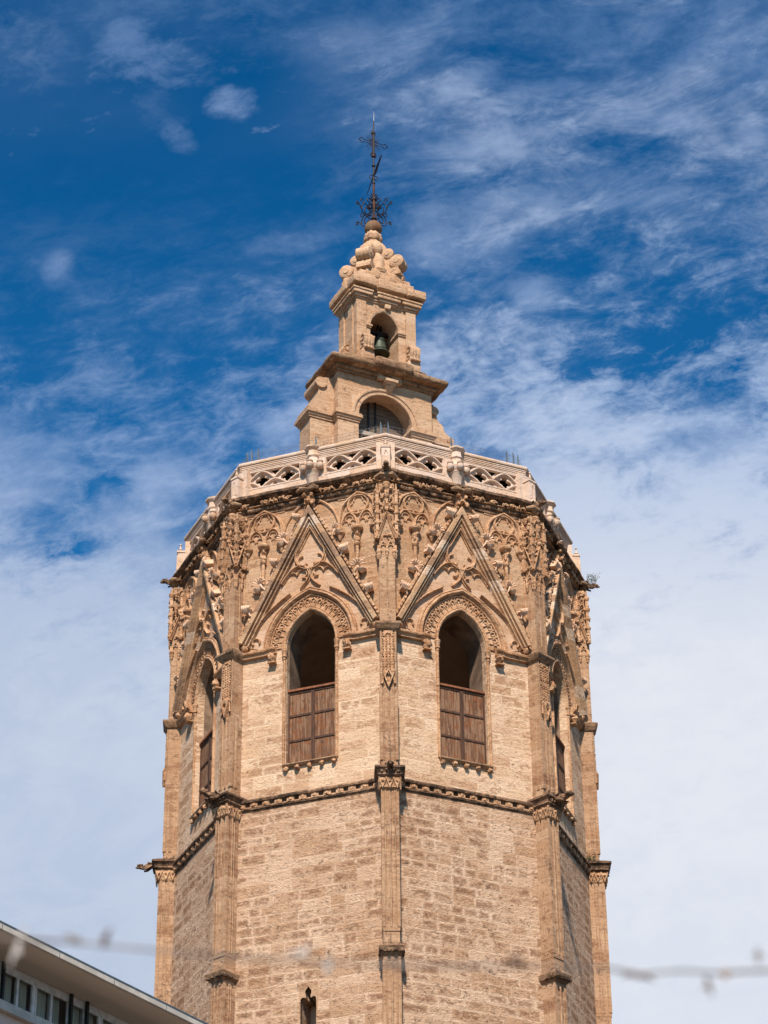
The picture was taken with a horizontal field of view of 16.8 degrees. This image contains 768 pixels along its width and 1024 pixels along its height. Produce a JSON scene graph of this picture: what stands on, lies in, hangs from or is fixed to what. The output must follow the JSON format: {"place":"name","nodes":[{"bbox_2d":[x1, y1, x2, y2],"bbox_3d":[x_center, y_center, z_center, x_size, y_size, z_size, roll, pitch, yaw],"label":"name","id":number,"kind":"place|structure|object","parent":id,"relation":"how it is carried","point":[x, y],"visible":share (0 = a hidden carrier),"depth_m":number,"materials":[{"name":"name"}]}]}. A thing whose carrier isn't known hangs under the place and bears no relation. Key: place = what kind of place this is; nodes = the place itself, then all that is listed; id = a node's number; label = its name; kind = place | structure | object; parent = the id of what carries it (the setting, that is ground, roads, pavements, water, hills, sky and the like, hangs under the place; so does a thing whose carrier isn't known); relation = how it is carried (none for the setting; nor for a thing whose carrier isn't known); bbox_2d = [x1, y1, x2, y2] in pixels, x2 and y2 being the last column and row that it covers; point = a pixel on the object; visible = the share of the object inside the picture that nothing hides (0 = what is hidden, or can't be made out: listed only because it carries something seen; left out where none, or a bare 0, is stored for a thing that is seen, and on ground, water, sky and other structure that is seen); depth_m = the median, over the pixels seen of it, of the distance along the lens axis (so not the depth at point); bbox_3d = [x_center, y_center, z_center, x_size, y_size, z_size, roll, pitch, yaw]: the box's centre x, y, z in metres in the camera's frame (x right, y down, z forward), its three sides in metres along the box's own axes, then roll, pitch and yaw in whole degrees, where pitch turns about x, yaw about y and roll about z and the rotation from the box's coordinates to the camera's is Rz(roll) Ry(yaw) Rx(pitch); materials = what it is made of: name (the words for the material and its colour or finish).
{"place":"outdoors","nodes":[
{"label":"outdoors","id":0,"kind":"place"},
{"bbox_2d":[0,920,207,1023],"bbox_3d":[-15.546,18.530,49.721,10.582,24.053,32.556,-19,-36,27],"label":"apartment building","id":1,"kind":"structure","parent":0,"point":[42,983],"depth_m":59.96,"materials":[{"name":"beige paint"}]},
{"bbox_2d":[4,971,18,1005],"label":"window","id":2,"kind":"structure","parent":1,"relation":"in","point":[8,978],"depth_m":59.03,"materials":[{"name":"grey glass"}]},
{"bbox_2d":[13,977,33,1012],"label":"window","id":3,"kind":"structure","parent":1,"relation":"in","point":[22,984],"depth_m":59.38,"materials":[{"name":"grey glass"}]},
{"bbox_2d":[34,986,51,1021],"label":"window","id":4,"kind":"structure","parent":1,"relation":"in","point":[40,998],"depth_m":59.86,"materials":[{"name":"grey glass"}]},
{"bbox_2d":[46,993,68,1023],"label":"window","id":5,"kind":"structure","parent":1,"relation":"in","point":[55,998],"depth_m":60.26,"materials":[{"name":"grey glass"}]},
{"bbox_2d":[72,1003,84,1023],"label":"window","id":6,"kind":"structure","parent":1,"relation":"in","point":[75,1020],"depth_m":60.83,"materials":[{"name":"grey glass"}]},
{"bbox_2d":[79,1009,99,1023],"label":"window","id":7,"kind":"structure","parent":1,"relation":"in","point":[91,1014],"depth_m":61.25,"materials":[{"name":"grey glass"}]},
{"bbox_2d":[101,1017,115,1023],"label":"window","id":8,"kind":"structure","parent":1,"relation":"in","point":[103,1020],"depth_m":61.61,"materials":[{"name":"grey glass"}]},
{"bbox_2d":[0,924,767,996],"bbox_3d":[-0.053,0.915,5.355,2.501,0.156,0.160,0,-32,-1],"label":"wire","id":9,"kind":"object","parent":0,"point":[520,963],"visible":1,"depth_m":5.40,"materials":[{"name":"grey metal"}]},
{"bbox_2d":[0,0,767,1023],"label":"sky","id":10,"kind":"structure","parent":0,"point":[577,190],"materials":[{"name":"blue"}]},
{"label":"ground","id":11,"kind":"structure","parent":0,"visible":0},
{"bbox_2d":[135,220,611,1023],"bbox_3d":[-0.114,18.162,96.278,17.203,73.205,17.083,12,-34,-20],"label":"bell tower","id":12,"kind":"structure","parent":11,"relation":"on","point":[379,726],"depth_m":96.24,"materials":[{"name":"stone"}]},
{"bbox_2d":[197,422,520,519],"bbox_3d":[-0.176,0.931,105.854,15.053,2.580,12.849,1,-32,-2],"label":"balustrade","id":13,"kind":"object","parent":12,"relation":"attached to","point":[316,442],"visible":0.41,"depth_m":102.05,"materials":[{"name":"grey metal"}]},
{"bbox_2d":[356,116,391,226],"bbox_3d":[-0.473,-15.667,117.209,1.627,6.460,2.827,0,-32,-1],"label":"iron cross","id":14,"kind":"object","parent":12,"relation":"on","point":[375,206],"visible":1,"depth_m":116.24,"materials":[{"name":"metal"}]},
{"bbox_2d":[370,325,389,357],"bbox_3d":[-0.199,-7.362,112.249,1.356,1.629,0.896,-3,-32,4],"label":"bell","id":15,"kind":"object","parent":12,"relation":"hanging from","point":[380,349],"visible":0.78,"depth_m":111.96,"materials":[{"name":"green metal"}]},
{"bbox_2d":[586,852,596,860],"bbox_3d":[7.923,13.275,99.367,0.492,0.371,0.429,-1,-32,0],"label":"weed tuft","id":16,"kind":"object","parent":12,"relation":"on","point":[590,859],"visible":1,"depth_m":99.34,"materials":[{"name":"green plant"}]},
{"bbox_2d":[586,573,599,582],"bbox_3d":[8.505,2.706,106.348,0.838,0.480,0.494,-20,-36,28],"label":"weed tuft","id":17,"kind":"object","parent":12,"relation":"on","point":[591,579],"visible":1,"depth_m":106.27,"materials":[{"name":"green plant"}]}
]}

